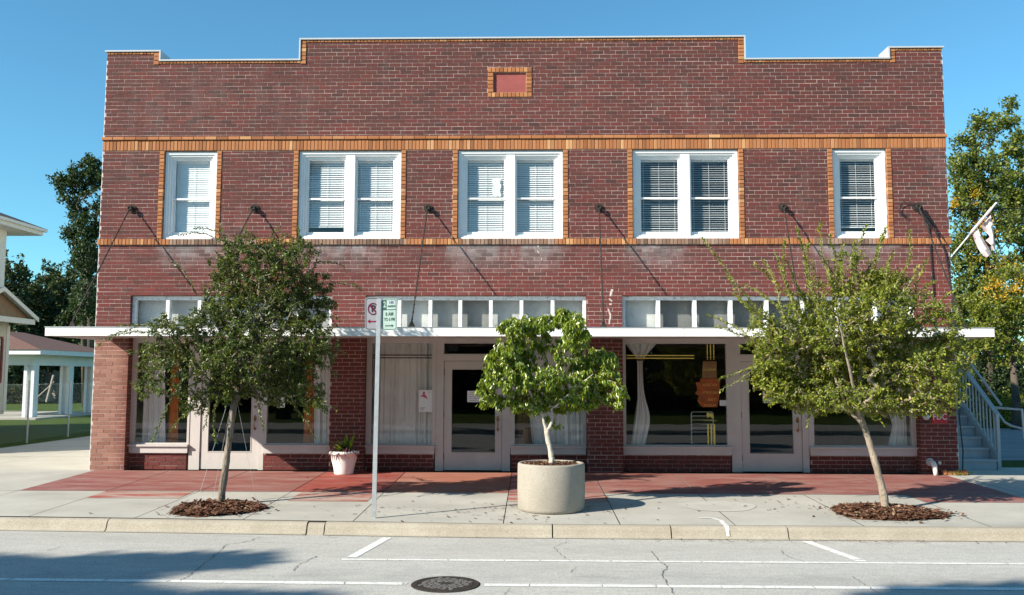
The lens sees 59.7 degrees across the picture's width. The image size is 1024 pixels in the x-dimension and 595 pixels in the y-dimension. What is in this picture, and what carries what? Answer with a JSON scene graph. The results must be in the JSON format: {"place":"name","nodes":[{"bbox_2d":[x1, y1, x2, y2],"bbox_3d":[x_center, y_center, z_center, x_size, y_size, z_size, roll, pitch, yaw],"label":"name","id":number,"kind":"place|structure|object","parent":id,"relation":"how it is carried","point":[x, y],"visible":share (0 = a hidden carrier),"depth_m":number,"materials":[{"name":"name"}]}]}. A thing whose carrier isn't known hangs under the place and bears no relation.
{"place":"outdoors","nodes":[
{"label":"outdoors","id":0,"kind":"place"},
{"bbox_2d":[0,213,47,413],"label":"cream house","id":1,"kind":"structure","parent":0,"point":[14,309],"depth_m":27.18,"materials":[{"name":"white paint"}]},
{"bbox_2d":[0,336,3,382],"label":"window","id":2,"kind":"structure","parent":1,"relation":"in","point":[2,338],"depth_m":27.03,"materials":[{"name":"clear glass"}]},
{"bbox_2d":[0,436,89,469],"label":"driveway","id":3,"kind":"structure","parent":0,"point":[72,454],"depth_m":18.75,"materials":[{"name":"concrete"}]},
{"bbox_2d":[0,530,1023,594],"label":"road","id":4,"kind":"structure","parent":0,"point":[139,555],"depth_m":9.21,"materials":[{"name":"grey asphalt"}]},
{"bbox_2d":[411,576,479,592],"bbox_3d":[-0.621,2.677,8.342,0.650,0.011,0.650,0,-5,1],"label":"manhole cover","id":5,"kind":"object","parent":4,"relation":"on","point":[444,584],"visible":1,"depth_m":8.30,"materials":[{"name":"metal"}]},
{"bbox_2d":[49,537,878,593],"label":"road crack","id":6,"kind":"object","parent":4,"relation":"on","point":[509,588],"visible":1,"depth_m":9.08,"materials":[{"name":"black asphalt"}]},
{"bbox_2d":[0,517,1023,541],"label":"kerb","id":7,"kind":"structure","parent":4,"relation":"on","point":[736,532],"depth_m":10.82,"materials":[{"name":"concrete"}]},
{"bbox_2d":[699,517,729,535],"bbox_3d":[2.565,2.834,11.059,0.195,0.124,0.706,2,-5,-18],"label":"sprayed mark","id":8,"kind":"object","parent":7,"relation":"on","point":[726,526],"visible":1,"depth_m":10.88,"materials":[{"name":"paint"}]},
{"bbox_2d":[0,537,1023,589],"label":"road marking","id":9,"kind":"object","parent":4,"relation":"on","point":[368,547],"visible":1,"depth_m":8.43,"materials":[{"name":"paint"}]},
{"bbox_2d":[303,534,1006,542],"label":"gutter litter","id":10,"kind":"object","parent":4,"relation":"on","point":[778,540],"visible":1,"depth_m":10.51,"materials":[{"name":"brown plant"}]},
{"bbox_2d":[0,470,1023,526],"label":"sidewalk","id":11,"kind":"structure","parent":0,"point":[651,508],"depth_m":12.07,"materials":[{"name":"concrete"}]},
{"bbox_2d":[157,497,276,516],"bbox_3d":[-3.902,2.793,11.947,1.622,0.116,1.353,0,-5,1],"label":"mulch bed","id":12,"kind":"object","parent":11,"relation":"on","point":[214,506],"visible":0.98,"depth_m":11.80,"materials":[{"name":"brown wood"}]},
{"bbox_2d":[97,220,361,503],"bbox_3d":[-4.101,0.882,12.437,4.093,3.998,1.571,0,-5,1],"label":"street tree","id":13,"kind":"object","parent":12,"relation":"on","point":[253,322],"visible":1,"depth_m":12.38,"materials":[{"name":"green plant"}]},
{"bbox_2d":[87,491,607,501],"bbox_3d":[-2.382,2.893,12.952,7.484,0.020,0.800,0,-5,1],"label":"worn red paint","id":14,"kind":"object","parent":11,"relation":"on","point":[335,496],"visible":0.87,"depth_m":13.01,"materials":[{"name":"red paint"}]},
{"bbox_2d":[292,471,404,491],"bbox_3d":[-2.595,2.996,14.579,1.384,0.058,2.330,0,-5,1],"label":"bright red paint","id":15,"kind":"object","parent":11,"relation":"on","point":[355,481],"visible":1,"depth_m":14.38,"materials":[{"name":"red paint"}]},
{"bbox_2d":[329,450,358,474],"bbox_3d":[-2.906,2.852,15.428,0.524,0.400,0.524,0,-5,1],"label":"flower pot","id":16,"kind":"object","parent":15,"relation":"on","point":[343,465],"visible":0.82,"depth_m":15.26,"materials":[{"name":"white ceramic"}]},
{"bbox_2d":[322,432,362,461],"bbox_3d":[-2.907,2.584,15.399,0.668,0.506,0.661,-1,-5,15],"label":"potted plant","id":17,"kind":"object","parent":16,"relation":"in","point":[347,447],"visible":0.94,"depth_m":15.35,"materials":[{"name":"green plant"}]},
{"bbox_2d":[365,297,396,517],"bbox_3d":[-1.688,1.395,11.399,0.422,2.804,0.056,0,-5,1],"label":"parking sign","id":18,"kind":"object","parent":11,"relation":"on","point":[373,314],"visible":1,"depth_m":11.48,"materials":[{"name":"metal"}]},
{"bbox_2d":[385,472,510,492],"bbox_3d":[-0.961,2.996,14.542,1.854,0.058,2.330,0,-5,1],"label":"salmon paint","id":19,"kind":"object","parent":11,"relation":"on","point":[488,482],"visible":1,"depth_m":14.40,"materials":[{"name":"red paint"}]},
{"bbox_2d":[0,473,1020,526],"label":"sidewalk joint","id":20,"kind":"object","parent":11,"relation":"on","point":[417,522],"visible":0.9,"depth_m":11.44,"materials":[{"name":"grey concrete"}]},
{"bbox_2d":[22,470,1011,494],"bbox_3d":[0.008,2.996,14.520,14.892,0.058,2.330,0,-5,1],"label":"red painted band","id":21,"kind":"object","parent":11,"relation":"on","point":[673,483],"visible":0.97,"depth_m":14.36,"materials":[{"name":"paint"}]},
{"bbox_2d":[517,460,584,514],"bbox_3d":[0.527,2.538,11.994,0.910,0.630,0.910,0,-5,1],"label":"concrete planter","id":22,"kind":"object","parent":11,"relation":"on","point":[551,490],"visible":0.92,"depth_m":11.61,"materials":[{"name":"concrete"}]},
{"bbox_2d":[523,460,579,465],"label":"planter mulch","id":23,"kind":"object","parent":22,"relation":"on","point":[556,463],"visible":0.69,"depth_m":12.04,"materials":[{"name":"brown wood"}]},
{"bbox_2d":[474,306,629,463],"bbox_3d":[0.540,1.226,12.257,2.123,2.217,1.293,0,-5,1],"label":"ficus tree","id":24,"kind":"object","parent":22,"relation":"in","point":[586,383],"visible":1,"depth_m":12.03,"materials":[{"name":"green plant"}]},
{"bbox_2d":[314,476,857,522],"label":"leaf litter","id":25,"kind":"object","parent":11,"relation":"on","point":[548,516],"visible":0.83,"depth_m":11.72,"materials":[{"name":"brown plant"}]},
{"bbox_2d":[678,501,755,510],"bbox_3d":[2.822,2.855,12.215,1.065,0.021,0.840,0,-5,1],"label":"pale patch","id":26,"kind":"object","parent":11,"relation":"on","point":[716,506],"visible":1,"depth_m":12.25,"materials":[{"name":"beige concrete"}]},
{"bbox_2d":[813,500,966,522],"bbox_3d":[4.952,2.788,11.698,1.856,0.103,1.545,0,-5,1],"label":"mulch bed","id":27,"kind":"object","parent":11,"relation":"on","point":[890,513],"visible":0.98,"depth_m":11.57,"materials":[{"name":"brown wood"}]},
{"bbox_2d":[699,221,976,506],"bbox_3d":[4.434,0.905,12.285,3.652,3.974,1.817,0,-5,1],"label":"street tree","id":28,"kind":"object","parent":27,"relation":"on","point":[860,347],"visible":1,"depth_m":11.97,"materials":[{"name":"green plant"}]},
{"bbox_2d":[941,470,967,474],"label":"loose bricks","id":29,"kind":"object","parent":11,"relation":"on","point":[947,472],"visible":1,"depth_m":15.39,"materials":[{"name":"orange brick"}]},
{"bbox_2d":[950,469,972,475],"bbox_3d":[7.720,3.022,15.427,0.499,0.104,0.198,0,-5,1],"label":"weed","id":30,"kind":"object","parent":11,"relation":"on","point":[962,472],"visible":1,"depth_m":15.38,"materials":[{"name":"green plant"}]},
{"bbox_2d":[909,495,1023,502],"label":"red paint extension","id":31,"kind":"object","parent":11,"relation":"on","point":[970,498],"visible":1,"depth_m":12.88,"materials":[{"name":"red paint"}]},
{"bbox_2d":[0,390,1023,473],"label":"lawn","id":32,"kind":"structure","parent":0,"point":[10,428],"depth_m":27.25,"materials":[{"name":"green plant"}]},
{"bbox_2d":[6,323,45,403],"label":"tree","id":33,"kind":"object","parent":32,"relation":"on","point":[14,375],"visible":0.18,"depth_m":53.91,"materials":[{"name":"green plant"}]},
{"bbox_2d":[4,249,48,390],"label":"tree","id":34,"kind":"object","parent":32,"relation":"on","point":[21,273],"visible":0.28,"depth_m":56.84,"materials":[{"name":"green plant"}]},
{"bbox_2d":[20,276,52,401],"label":"tree","id":35,"kind":"object","parent":32,"relation":"on","point":[37,291],"visible":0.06,"depth_m":59.60,"materials":[{"name":"green plant"}]},
{"bbox_2d":[0,380,91,443],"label":"chain link fence","id":36,"kind":"object","parent":32,"relation":"on","point":[68,408],"visible":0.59,"depth_m":23.45,"materials":[{"name":"metal"}]},
{"bbox_2d":[0,332,93,419],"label":"carport","id":37,"kind":"object","parent":32,"relation":"on","point":[31,353],"visible":0.73,"depth_m":37.10,"materials":[{"name":"wood"}]},
{"bbox_2d":[38,369,59,400],"bbox_3d":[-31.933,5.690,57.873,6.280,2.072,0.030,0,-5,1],"label":"tree","id":38,"kind":"object","parent":32,"relation":"on","point":[48,375],"visible":0.22,"depth_m":57.83,"materials":[{"name":"green plant"}]},
{"bbox_2d":[32,258,65,368],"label":"tree","id":39,"kind":"object","parent":32,"relation":"on","point":[46,278],"visible":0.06,"depth_m":62.48,"materials":[{"name":"green plant"}]},
{"bbox_2d":[45,375,54,401],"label":"wooden pole","id":40,"kind":"object","parent":32,"relation":"on","point":[49,390],"visible":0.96,"depth_m":49.20,"materials":[{"name":"grey wood"}]},
{"bbox_2d":[35,261,79,401],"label":"tree","id":41,"kind":"object","parent":32,"relation":"on","point":[67,282],"visible":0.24,"depth_m":59.05,"materials":[{"name":"green plant"}]},
{"bbox_2d":[49,280,96,402],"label":"tree","id":42,"kind":"object","parent":32,"relation":"on","point":[65,322],"visible":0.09,"depth_m":56.62,"materials":[{"name":"green plant"}]},
{"bbox_2d":[45,152,101,347],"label":"tree","id":43,"kind":"object","parent":32,"relation":"on","point":[85,232],"visible":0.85,"depth_m":46.38,"materials":[{"name":"green plant"}]},
{"bbox_2d":[63,247,97,406],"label":"tree","id":44,"kind":"object","parent":32,"relation":"on","point":[72,299],"visible":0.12,"depth_m":49.14,"materials":[{"name":"green plant"}]},
{"bbox_2d":[45,35,994,473],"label":"brick building","id":45,"kind":"structure","parent":32,"relation":"on","point":[627,171],"depth_m":16.18,"materials":[{"name":"brick"}]},
{"bbox_2d":[141,343,164,442],"bbox_3d":[-6.555,1.740,16.382,0.460,1.850,0.071,0,-5,1],"label":"curtain","id":46,"kind":"object","parent":45,"relation":"hanging from","point":[153,408],"visible":0.51,"depth_m":16.35,"materials":[{"name":"fabric"}]},
{"bbox_2d":[127,338,191,452],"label":"display window","id":47,"kind":"structure","parent":45,"relation":"in","point":[134,447],"depth_m":16.08,"materials":[{"name":"white paint"}]},
{"bbox_2d":[167,343,179,442],"bbox_3d":[-6.243,1.750,16.481,0.200,1.850,0.031,0,-5,3],"label":"drape","id":48,"kind":"object","parent":45,"relation":"hanging from","point":[173,417],"visible":0.59,"depth_m":16.44,"materials":[{"name":"fabric"}]},
{"bbox_2d":[163,152,216,238],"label":"window","id":49,"kind":"structure","parent":45,"relation":"in","point":[194,203],"depth_m":16.44,"materials":[{"name":"white paint"}]},
{"bbox_2d":[199,361,259,468],"bbox_3d":[-5.093,2.113,16.082,1.062,1.938,0.115,0,-5,1],"label":"door","id":50,"kind":"structure","parent":45,"relation":"in","point":[238,459],"depth_m":16.04,"materials":[{"name":"white paint"}]},
{"bbox_2d":[132,296,331,326],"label":"transom window","id":51,"kind":"structure","parent":45,"relation":"in","point":[149,307],"depth_m":16.36,"materials":[{"name":"glass"}]},
{"bbox_2d":[262,338,330,453],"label":"display window","id":52,"kind":"structure","parent":45,"relation":"in","point":[317,448],"depth_m":15.96,"materials":[{"name":"white paint"}]},
{"bbox_2d":[303,343,313,442],"bbox_3d":[-3.724,1.750,16.423,0.200,1.850,0.031,0,-5,3],"label":"drape","id":53,"kind":"object","parent":45,"relation":"hanging from","point":[308,437],"visible":0.35,"depth_m":16.37,"materials":[{"name":"white fabric"}]},
{"bbox_2d":[314,343,328,442],"bbox_3d":[-3.456,1.741,16.311,0.380,1.850,0.071,0,-5,1],"label":"curtain","id":54,"kind":"object","parent":45,"relation":"hanging from","point":[320,423],"visible":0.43,"depth_m":16.29,"materials":[{"name":"fabric"}]},
{"bbox_2d":[298,151,401,238],"bbox_3d":[-2.950,-1.857,16.338,1.862,1.617,0.212,0,-5,1],"label":"window","id":55,"kind":"structure","parent":45,"relation":"in","point":[351,160],"depth_m":16.36,"materials":[{"name":"white paint"}]},
{"bbox_2d":[365,338,435,453],"bbox_3d":[-1.997,1.725,16.039,1.250,2.140,0.160,0,-5,1],"label":"display window","id":56,"kind":"structure","parent":45,"relation":"in","point":[383,448],"depth_m":16.01,"materials":[{"name":"white paint"}]},
{"bbox_2d":[372,343,432,443],"bbox_3d":[-1.957,1.740,16.258,1.180,1.850,0.080,0,-5,1],"label":"curtain","id":57,"kind":"object","parent":45,"relation":"hanging from","point":[402,383],"visible":0.81,"depth_m":16.26,"materials":[{"name":"fabric"}]},
{"bbox_2d":[419,390,431,411],"bbox_3d":[-1.545,1.860,16.040,0.260,0.391,0.004,0,-5,1],"label":"poster","id":58,"kind":"object","parent":45,"relation":"attached to","point":[425,400],"visible":1,"depth_m":16.04,"materials":[{"name":"paper"}]},
{"bbox_2d":[443,361,501,469],"bbox_3d":[-0.709,2.113,15.983,1.052,1.938,0.115,0,-5,1],"label":"door","id":59,"kind":"structure","parent":45,"relation":"in","point":[451,460],"depth_m":15.95,"materials":[{"name":"white paint"}]},
{"bbox_2d":[467,391,481,401],"bbox_3d":[-0.668,1.780,16.037,0.272,0.203,0.003,0,-5,1],"label":"notice","id":60,"kind":"object","parent":45,"relation":"attached to","point":[471,397],"visible":0.77,"depth_m":16.04,"materials":[{"name":"paper"}]},
{"bbox_2d":[367,296,585,326],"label":"transom window","id":61,"kind":"structure","parent":45,"relation":"in","point":[429,311],"depth_m":16.23,"materials":[{"name":"glass"}]},
{"bbox_2d":[492,178,500,196],"bbox_3d":[-0.283,-2.016,16.335,0.173,0.350,0.006,0,-5,1],"label":"crumpled paper","id":62,"kind":"object","parent":45,"relation":"in","point":[496,188],"visible":1,"depth_m":16.33,"materials":[{"name":"white paper"}]},
{"bbox_2d":[458,151,562,238],"bbox_3d":[-0.026,-1.857,16.271,1.892,1.617,0.212,0,-5,1],"label":"window","id":63,"kind":"structure","parent":45,"relation":"in","point":[510,168],"depth_m":16.30,"materials":[{"name":"white paint"}]},
{"bbox_2d":[516,369,531,443],"bbox_3d":[0.224,1.749,16.309,0.339,1.850,0.038,0,-5,4],"label":"drape","id":64,"kind":"object","parent":45,"relation":"hanging from","point":[524,430],"visible":0.24,"depth_m":16.25,"materials":[{"name":"white fabric"}]},
{"bbox_2d":[510,338,586,454],"bbox_3d":[0.647,1.726,15.979,1.360,2.140,0.160,0,-5,1],"label":"display window","id":65,"kind":"structure","parent":45,"relation":"in","point":[558,449],"depth_m":15.86,"materials":[{"name":"white paint"}]},
{"bbox_2d":[373,344,724,444],"bbox_3d":[0.648,1.728,16.005,6.340,1.784,0.001,0,-5,1],"label":"window decal","id":66,"kind":"object","parent":45,"relation":"attached to","point":[710,355],"depth_m":16.02,"materials":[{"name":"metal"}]},
{"bbox_2d":[526,344,582,443],"bbox_3d":[0.788,1.742,16.218,1.090,1.850,0.077,0,-5,1],"label":"curtain","id":67,"kind":"object","parent":45,"relation":"hanging from","point":[571,432],"visible":0.3,"depth_m":16.17,"materials":[{"name":"fabric"}]},
{"bbox_2d":[626,344,655,443],"bbox_3d":[2.347,1.740,16.160,0.590,1.850,0.060,0,-5,1],"label":"tied curtain","id":68,"kind":"object","parent":45,"relation":"hanging from","point":[641,425],"visible":0.94,"depth_m":16.14,"materials":[{"name":"fabric"}]},
{"bbox_2d":[622,339,732,454],"bbox_3d":[2.937,1.726,15.927,1.940,2.140,0.160,0,-5,1],"label":"display window","id":69,"kind":"structure","parent":45,"relation":"in","point":[629,449],"depth_m":15.86,"materials":[{"name":"white paint"}]},
{"bbox_2d":[632,150,738,238],"bbox_3d":[3.134,-1.856,16.201,1.892,1.617,0.214,0,-5,1],"label":"window","id":70,"kind":"structure","parent":45,"relation":"in","point":[683,158],"depth_m":16.17,"materials":[{"name":"white paint"}]},
{"bbox_2d":[687,412,713,444],"bbox_3d":[3.510,2.633,16.611,0.422,1.026,0.432,0,-5,1],"label":"chrome chair","id":71,"kind":"object","parent":45,"relation":"on","point":[691,442],"visible":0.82,"depth_m":16.43,"materials":[{"name":"metal"}]},
{"bbox_2d":[695,361,719,420],"bbox_3d":[3.503,1.676,15.973,0.454,1.065,0.006,0,-5,1],"label":"museum poster","id":72,"kind":"object","parent":45,"relation":"attached to","point":[707,392],"visible":1,"depth_m":15.98,"materials":[{"name":"orange paper"}]},
{"bbox_2d":[720,400,725,405],"bbox_3d":[3.777,1.883,15.919,0.139,0.100,0.003,0,-5,1],"label":"notice","id":73,"kind":"object","parent":45,"relation":"attached to","point":[722,402],"visible":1,"depth_m":15.92,"materials":[{"name":"paper"}]},
{"bbox_2d":[622,296,913,326],"bbox_3d":[4.559,0.336,16.008,5.174,0.730,0.230,0,-5,1],"label":"transom window","id":74,"kind":"structure","parent":45,"relation":"in","point":[637,311],"depth_m":16.14,"materials":[{"name":"glass"}]},
{"bbox_2d":[740,362,802,471],"bbox_3d":[4.610,2.114,15.862,1.072,1.938,0.115,0,-5,1],"label":"door","id":75,"kind":"structure","parent":45,"relation":"in","point":[765,462],"depth_m":15.82,"materials":[{"name":"white paint"}]},
{"bbox_2d":[832,149,887,237],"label":"window","id":76,"kind":"structure","parent":45,"relation":"in","point":[866,155],"depth_m":16.10,"materials":[{"name":"white paint"}]},
{"bbox_2d":[807,339,918,455],"bbox_3d":[6.206,1.727,15.853,1.880,2.140,0.160,0,-5,1],"label":"display window","id":77,"kind":"structure","parent":45,"relation":"in","point":[814,450],"depth_m":15.73,"materials":[{"name":"white paint"}]},
{"bbox_2d":[872,344,907,444],"bbox_3d":[6.761,1.743,16.080,0.740,1.850,0.060,0,-5,1],"label":"tied curtain","id":78,"kind":"object","parent":45,"relation":"hanging from","point":[898,435],"visible":0.32,"depth_m":16.02,"materials":[{"name":"fabric"}]},
{"bbox_2d":[922,414,929,419],"bbox_3d":[7.240,2.087,15.584,0.124,0.124,0.058,0,-5,1],"label":"alarm bell","id":79,"kind":"object","parent":45,"relation":"attached to","point":[926,418],"visible":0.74,"depth_m":15.57,"materials":[{"name":"metal"}]},
{"bbox_2d":[926,458,941,475],"bbox_3d":[7.331,2.928,15.427,0.249,0.283,0.226,0,-5,1],"label":"standpipe","id":80,"kind":"object","parent":45,"relation":"attached to","point":[931,462],"visible":1,"depth_m":15.37,"materials":[{"name":"white metal"}]},
{"bbox_2d":[931,410,947,423],"bbox_3d":[7.480,2.088,15.597,0.280,0.230,0.016,0,-5,1],"label":"fire connection sign","id":81,"kind":"object","parent":45,"relation":"attached to","point":[943,419],"visible":0.77,"depth_m":15.59,"materials":[{"name":"red metal"}]},
{"bbox_2d":[951,202,996,256],"bbox_3d":[7.866,-1.094,15.225,0.371,0.875,1.096,3,-6,-29],"label":"flag pole","id":82,"kind":"object","parent":45,"relation":"attached to","point":[981,244],"visible":1,"depth_m":15.02,"materials":[{"name":"white paint"}]},
{"bbox_2d":[946,93,1023,421],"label":"tree","id":83,"kind":"object","parent":32,"relation":"on","point":[983,189],"visible":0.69,"depth_m":32.64,"materials":[{"name":"green plant"}]},
{"bbox_2d":[951,263,1023,408],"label":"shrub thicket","id":84,"kind":"object","parent":32,"relation":"on","point":[1001,324],"visible":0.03,"depth_m":48.13,"materials":[{"name":"green plant"}]},
{"bbox_2d":[953,306,1023,412],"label":"tree","id":85,"kind":"object","parent":32,"relation":"on","point":[1000,397],"visible":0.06,"depth_m":34.01,"materials":[{"name":"green plant"}]},
{"bbox_2d":[958,352,1023,423],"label":"shrub thicket","id":86,"kind":"object","parent":32,"relation":"on","point":[1000,376],"visible":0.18,"depth_m":32.06,"materials":[{"name":"green plant"}]},
{"bbox_2d":[959,261,1023,429],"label":"tree","id":87,"kind":"object","parent":32,"relation":"on","point":[992,283],"visible":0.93,"depth_m":29.35,"materials":[{"name":"green plant"}]},
{"bbox_2d":[965,387,1023,427],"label":"shrub thicket","id":88,"kind":"object","parent":32,"relation":"on","point":[1002,424],"visible":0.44,"depth_m":30.65,"materials":[{"name":"green plant"}]},
{"bbox_2d":[984,122,1023,286],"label":"tree","id":89,"kind":"object","parent":32,"relation":"on","point":[1016,151],"visible":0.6,"depth_m":35.83,"materials":[{"name":"green plant"}]},
{"bbox_2d":[0,0,1023,366],"label":"sky","id":90,"kind":"structure","parent":0,"point":[53,56],"materials":[{"name":"blue"}]},
{"bbox_2d":[948,208,1023,223],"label":"overhead wire","id":91,"kind":"object","parent":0,"point":[980,208],"visible":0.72,"depth_m":18.91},
{"bbox_2d":[967,467,1023,474],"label":"stair path","id":92,"kind":"structure","parent":0,"point":[1012,471],"depth_m":15.95,"materials":[{"name":"concrete"}]},
{"bbox_2d":[954,347,1023,469],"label":"metal staircase","id":93,"kind":"structure","parent":92,"relation":"on","point":[982,451],"depth_m":16.71,"materials":[{"name":"metal"}]},
{"bbox_2d":[985,428,1023,459],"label":"wall","id":94,"kind":"structure","parent":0,"point":[1012,444],"depth_m":23.05,"materials":[{"name":"paint"}]}
]}

